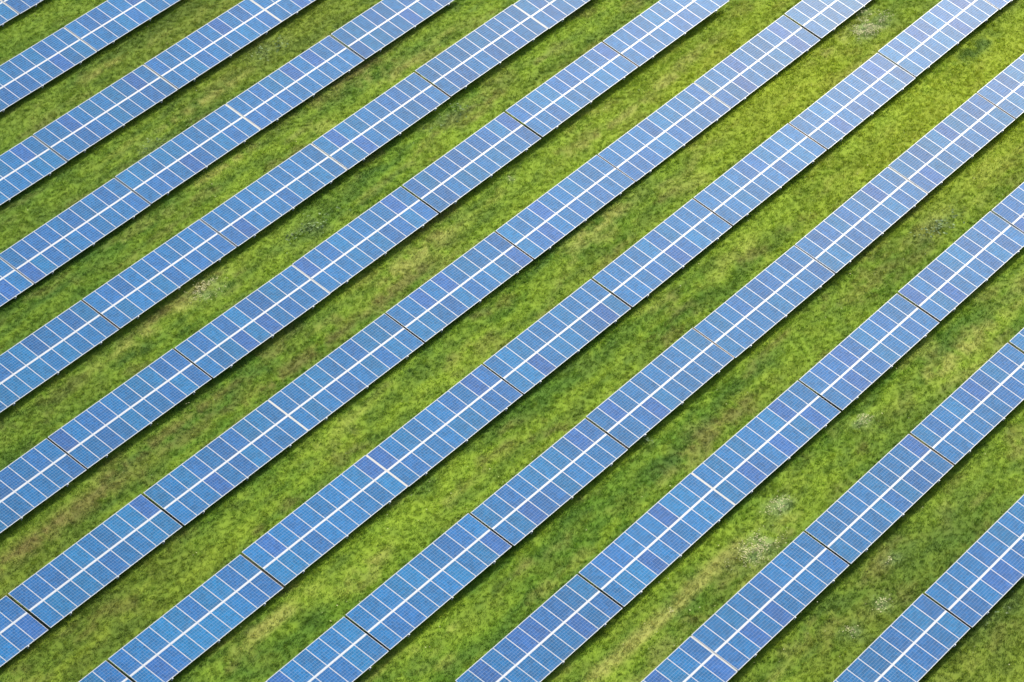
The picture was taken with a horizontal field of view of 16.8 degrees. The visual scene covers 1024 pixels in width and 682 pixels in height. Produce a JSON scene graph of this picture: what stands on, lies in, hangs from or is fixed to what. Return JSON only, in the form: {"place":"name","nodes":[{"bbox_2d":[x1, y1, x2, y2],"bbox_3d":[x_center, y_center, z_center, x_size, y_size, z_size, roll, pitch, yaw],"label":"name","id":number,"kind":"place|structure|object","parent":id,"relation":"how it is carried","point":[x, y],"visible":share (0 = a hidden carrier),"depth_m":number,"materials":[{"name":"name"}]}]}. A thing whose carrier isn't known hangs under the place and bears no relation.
{"place":"outdoors","nodes":[
{"label":"outdoors","id":0,"kind":"place"},
{"bbox_2d":[0,0,1023,681],"bbox_3d":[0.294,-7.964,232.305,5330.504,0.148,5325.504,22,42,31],"label":"ground","id":1,"kind":"structure","parent":0,"point":[326,588],"depth_m":219.36,"materials":[{"name":"green plant"}]},
{"bbox_2d":[0,0,19,26],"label":"solar table","id":2,"kind":"object","parent":1,"relation":"on","point":[7,12],"visible":1,"depth_m":256.91,"materials":[{"name":"glass"}]},
{"bbox_2d":[0,257,34,306],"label":"solar table","id":3,"kind":"object","parent":1,"relation":"on","point":[14,282],"visible":1,"depth_m":227.34,"materials":[{"name":"glass"}]},
{"bbox_2d":[2,0,42,13],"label":"solar table","id":4,"kind":"object","parent":1,"relation":"on","point":[20,6],"visible":1,"depth_m":257.83,"materials":[{"name":"glass"}]},
{"bbox_2d":[0,595,48,666],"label":"solar table","id":5,"kind":"object","parent":1,"relation":"on","point":[21,628],"visible":1,"depth_m":198.05,"materials":[{"name":"glass"}]},
{"bbox_2d":[0,135,67,204],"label":"solar table","id":6,"kind":"object","parent":1,"relation":"on","point":[28,162],"visible":1,"depth_m":238.80,"materials":[{"name":"glass"}]},
{"bbox_2d":[0,438,86,532],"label":"solar table","id":7,"kind":"object","parent":1,"relation":"on","point":[38,474],"visible":1,"depth_m":209.18,"materials":[{"name":"glass"}]},
{"bbox_2d":[0,27,96,111],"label":"solar table","id":8,"kind":"object","parent":1,"relation":"on","point":[36,66],"visible":1,"depth_m":249.93,"materials":[{"name":"glass"}]},
{"bbox_2d":[0,300,119,412],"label":"solar table","id":9,"kind":"object","parent":1,"relation":"on","point":[51,348],"visible":1,"depth_m":220.27,"materials":[{"name":"glass"}]},
{"bbox_2d":[0,177,150,282],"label":"solar table","id":10,"kind":"object","parent":1,"relation":"on","point":[67,235],"visible":1,"depth_m":231.78,"materials":[{"name":"glass"}]},
{"bbox_2d":[8,494,182,627],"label":"solar table","id":11,"kind":"object","parent":1,"relation":"on","point":[56,590],"visible":1,"depth_m":202.60,"materials":[{"name":"glass"}]},
{"bbox_2d":[33,65,177,160],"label":"solar table","id":12,"kind":"object","parent":1,"relation":"on","point":[94,119],"visible":1,"depth_m":244.03,"materials":[{"name":"glass"}]},
{"bbox_2d":[79,660,133,681],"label":"solar table","id":13,"kind":"object","parent":1,"relation":"on","point":[107,671],"visible":1,"depth_m":193.71,"materials":[{"name":"glass"}]},
{"bbox_2d":[64,0,179,50],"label":"solar table","id":14,"kind":"object","parent":1,"relation":"on","point":[102,25],"visible":1,"depth_m":254.87,"materials":[{"name":"glass"}]},
{"bbox_2d":[48,349,211,468],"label":"solar table","id":15,"kind":"object","parent":1,"relation":"on","point":[99,430],"visible":1,"depth_m":214.71,"materials":[{"name":"glass"}]},
{"bbox_2d":[82,219,237,328],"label":"solar table","id":16,"kind":"object","parent":1,"relation":"on","point":[153,278],"visible":1,"depth_m":226.92,"materials":[{"name":"glass"}]},
{"bbox_2d":[115,104,260,203],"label":"solar table","id":17,"kind":"object","parent":1,"relation":"on","point":[179,159],"visible":1,"depth_m":239.16,"materials":[{"name":"glass"}]},
{"bbox_2d":[108,554,283,681],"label":"solar table","id":18,"kind":"object","parent":1,"relation":"on","point":[180,636],"visible":1,"depth_m":197.59,"materials":[{"name":"glass"}]},
{"bbox_2d":[144,0,281,88],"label":"solar table","id":19,"kind":"object","parent":1,"relation":"on","point":[207,46],"visible":1,"depth_m":251.44,"materials":[{"name":"glass"}]},
{"bbox_2d":[143,400,308,525],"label":"solar table","id":20,"kind":"object","parent":1,"relation":"on","point":[202,480],"visible":1,"depth_m":210.00,"materials":[{"name":"glass"}]},
{"bbox_2d":[175,265,330,377],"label":"solar table","id":21,"kind":"object","parent":1,"relation":"on","point":[224,341],"visible":1,"depth_m":222.04,"materials":[{"name":"glass"}]},
{"bbox_2d":[201,143,347,245],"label":"solar table","id":22,"kind":"object","parent":1,"relation":"on","point":[253,209],"visible":1,"depth_m":234.26,"materials":[{"name":"glass"}]},
{"bbox_2d":[253,0,314,21],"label":"solar table","id":23,"kind":"object","parent":1,"relation":"on","point":[282,10],"visible":1,"depth_m":255.85,"materials":[{"name":"glass"}]},
{"bbox_2d":[226,35,364,128],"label":"solar table","id":24,"kind":"object","parent":1,"relation":"on","point":[277,94],"visible":1,"depth_m":246.60,"materials":[{"name":"glass"}]},
{"bbox_2d":[242,455,407,585],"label":"solar table","id":25,"kind":"object","parent":1,"relation":"on","point":[315,527],"visible":1,"depth_m":204.91,"materials":[{"name":"glass"}]},
{"bbox_2d":[265,616,389,681],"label":"solar table","id":26,"kind":"object","parent":1,"relation":"on","point":[345,649],"visible":1,"depth_m":194.50,"materials":[{"name":"glass"}]},
{"bbox_2d":[268,313,424,430],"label":"solar table","id":27,"kind":"object","parent":1,"relation":"on","point":[339,377],"visible":1,"depth_m":217.37,"materials":[{"name":"glass"}]},
{"bbox_2d":[292,186,438,292],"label":"solar table","id":28,"kind":"object","parent":1,"relation":"on","point":[345,254],"visible":1,"depth_m":229.42,"materials":[{"name":"glass"}]},
{"bbox_2d":[312,72,450,169],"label":"solar table","id":29,"kind":"object","parent":1,"relation":"on","point":[358,136],"visible":1,"depth_m":241.67,"materials":[{"name":"glass"}]},
{"bbox_2d":[331,0,453,58],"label":"solar table","id":30,"kind":"object","parent":1,"relation":"on","point":[374,29],"visible":1,"depth_m":252.94,"materials":[{"name":"glass"}]},
{"bbox_2d":[346,513,512,649],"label":"solar table","id":31,"kind":"object","parent":1,"relation":"on","point":[401,604],"visible":1,"depth_m":199.77,"materials":[{"name":"glass"}]},
{"bbox_2d":[367,364,523,486],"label":"solar table","id":32,"kind":"object","parent":1,"relation":"on","point":[436,432],"visible":1,"depth_m":212.30,"materials":[{"name":"glass"}]},
{"bbox_2d":[386,231,533,341],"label":"solar table","id":33,"kind":"object","parent":1,"relation":"on","point":[440,301],"visible":1,"depth_m":224.67,"materials":[{"name":"glass"}]},
{"bbox_2d":[402,112,541,212],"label":"solar table","id":34,"kind":"object","parent":1,"relation":"on","point":[463,168],"visible":1,"depth_m":236.79,"materials":[{"name":"glass"}]},
{"bbox_2d":[415,4,548,95],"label":"solar table","id":35,"kind":"object","parent":1,"relation":"on","point":[469,58],"visible":1,"depth_m":249.08,"materials":[{"name":"glass"}]},
{"bbox_2d":[1,8,1009,664],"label":"wildflowers","id":36,"kind":"object","parent":1,"relation":"on","point":[759,548],"visible":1,"depth_m":206.18,"materials":[{"name":"white plant"}]},
{"bbox_2d":[455,574,622,681],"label":"solar table","id":37,"kind":"object","parent":1,"relation":"on","point":[544,640],"visible":1,"depth_m":195.43,"materials":[{"name":"glass"}]},
{"bbox_2d":[471,418,628,545],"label":"solar table","id":38,"kind":"object","parent":1,"relation":"on","point":[537,491],"visible":1,"depth_m":207.15,"materials":[{"name":"glass"}]},
{"bbox_2d":[514,0,589,28],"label":"solar table","id":39,"kind":"object","parent":1,"relation":"on","point":[549,14],"visible":1,"depth_m":253.81,"materials":[{"name":"glass"}]},
{"bbox_2d":[483,279,631,393],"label":"solar table","id":40,"kind":"object","parent":1,"relation":"on","point":[546,344],"visible":1,"depth_m":219.65,"materials":[{"name":"glass"}]},
{"bbox_2d":[496,155,635,258],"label":"solar table","id":41,"kind":"object","parent":1,"relation":"on","point":[561,209],"visible":1,"depth_m":232.02,"materials":[{"name":"glass"}]},
{"bbox_2d":[505,42,638,136],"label":"solar table","id":42,"kind":"object","parent":1,"relation":"on","point":[566,93],"visible":1,"depth_m":244.20,"materials":[{"name":"glass"}]},
{"bbox_2d":[137,35,1013,623],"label":"weeds","id":43,"kind":"object","parent":1,"relation":"on","point":[457,121],"visible":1,"depth_m":232.33,"materials":[{"name":"green plant"}]},
{"bbox_2d":[578,473,735,606],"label":"solar table","id":44,"kind":"object","parent":1,"relation":"on","point":[640,554],"visible":1,"depth_m":202.26,"materials":[{"name":"glass"}]},
{"bbox_2d":[586,328,734,447],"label":"solar table","id":45,"kind":"object","parent":1,"relation":"on","point":[652,394],"visible":1,"depth_m":214.52,"materials":[{"name":"glass"}]},
{"bbox_2d":[592,198,731,306],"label":"solar table","id":46,"kind":"object","parent":1,"relation":"on","point":[656,257],"visible":1,"depth_m":227.00,"materials":[{"name":"glass"}]},
{"bbox_2d":[598,83,730,180],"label":"solar table","id":47,"kind":"object","parent":1,"relation":"on","point":[645,146],"visible":1,"depth_m":239.43,"materials":[{"name":"glass"}]},
{"bbox_2d":[603,0,729,66],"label":"solar table","id":48,"kind":"object","parent":1,"relation":"on","point":[649,33],"visible":1,"depth_m":250.94,"materials":[{"name":"glass"}]},
{"bbox_2d":[641,635,737,681],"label":"solar table","id":49,"kind":"object","parent":1,"relation":"on","point":[691,658],"visible":1,"depth_m":192.67,"materials":[{"name":"glass"}]},
{"bbox_2d":[694,15,820,107],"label":"solar table","id":50,"kind":"object","parent":1,"relation":"on","point":[741,73],"visible":1,"depth_m":246.82,"materials":[{"name":"glass"}]},
{"bbox_2d":[694,123,826,224],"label":"solar table","id":51,"kind":"object","parent":1,"relation":"on","point":[756,177],"visible":1,"depth_m":234.39,"materials":[{"name":"glass"}]},
{"bbox_2d":[694,245,835,357],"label":"solar table","id":52,"kind":"object","parent":1,"relation":"on","point":[750,313],"visible":1,"depth_m":221.91,"materials":[{"name":"glass"}]},
{"bbox_2d":[691,380,840,504],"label":"solar table","id":53,"kind":"object","parent":1,"relation":"on","point":[757,450],"visible":1,"depth_m":209.67,"materials":[{"name":"glass"}]},
{"bbox_2d":[692,531,849,670],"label":"solar table","id":54,"kind":"object","parent":1,"relation":"on","point":[757,613],"visible":1,"depth_m":197.22,"materials":[{"name":"glass"}]},
{"bbox_2d":[785,0,870,38],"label":"solar table","id":55,"kind":"object","parent":1,"relation":"on","point":[821,19],"visible":1,"depth_m":252.04,"materials":[{"name":"glass"}]},
{"bbox_2d":[789,52,915,148],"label":"solar table","id":56,"kind":"object","parent":1,"relation":"on","point":[850,102],"visible":1,"depth_m":241.81,"materials":[{"name":"glass"}]},
{"bbox_2d":[795,166,927,272],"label":"solar table","id":57,"kind":"object","parent":1,"relation":"on","point":[856,224],"visible":1,"depth_m":229.28,"materials":[{"name":"glass"}]},
{"bbox_2d":[799,293,939,410],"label":"solar table","id":58,"kind":"object","parent":1,"relation":"on","point":[861,358],"visible":1,"depth_m":217.01,"materials":[{"name":"glass"}]},
{"bbox_2d":[805,434,953,563],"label":"solar table","id":59,"kind":"object","parent":1,"relation":"on","point":[860,516],"visible":1,"depth_m":204.59,"materials":[{"name":"glass"}]},
{"bbox_2d":[833,593,970,681],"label":"solar table","id":60,"kind":"object","parent":1,"relation":"on","point":[919,637],"visible":1,"depth_m":193.61,"materials":[{"name":"glass"}]},
{"bbox_2d":[878,0,998,76],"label":"solar table","id":61,"kind":"object","parent":1,"relation":"on","point":[928,39],"visible":1,"depth_m":248.97,"materials":[{"name":"glass"}]},
{"bbox_2d":[888,93,1014,192],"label":"solar table","id":62,"kind":"object","parent":1,"relation":"on","point":[944,149],"visible":1,"depth_m":236.69,"materials":[{"name":"glass"}]},
{"bbox_2d":[898,211,1023,320],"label":"solar table","id":63,"kind":"object","parent":1,"relation":"on","point":[952,277],"visible":1,"depth_m":224.40,"materials":[{"name":"glass"}]},
{"bbox_2d":[910,342,1023,463],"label":"solar table","id":64,"kind":"object","parent":1,"relation":"on","point":[970,413],"visible":1,"depth_m":211.65,"materials":[{"name":"glass"}]},
{"bbox_2d":[925,495,1023,627],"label":"solar table","id":65,"kind":"object","parent":1,"relation":"on","point":[977,580],"visible":1,"depth_m":198.71,"materials":[{"name":"glass"}]},
{"bbox_2d":[986,0,1012,9],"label":"solar table","id":66,"kind":"object","parent":1,"relation":"on","point":[999,4],"visible":1,"depth_m":252.99,"materials":[{"name":"glass"}]},
{"bbox_2d":[977,54,1023,117],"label":"solar table","id":67,"kind":"object","parent":1,"relation":"on","point":[1003,90],"visible":1,"depth_m":241.84,"materials":[{"name":"glass"}]},
{"bbox_2d":[992,182,1023,231],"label":"solar table","id":68,"kind":"object","parent":1,"relation":"on","point":[1009,208],"visible":1,"depth_m":229.21,"materials":[{"name":"glass"}]},
{"bbox_2d":[1009,328,1023,351],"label":"solar table","id":69,"kind":"object","parent":1,"relation":"on","point":[1017,340],"visible":1,"depth_m":216.51,"materials":[{"name":"glass"}]}
]}

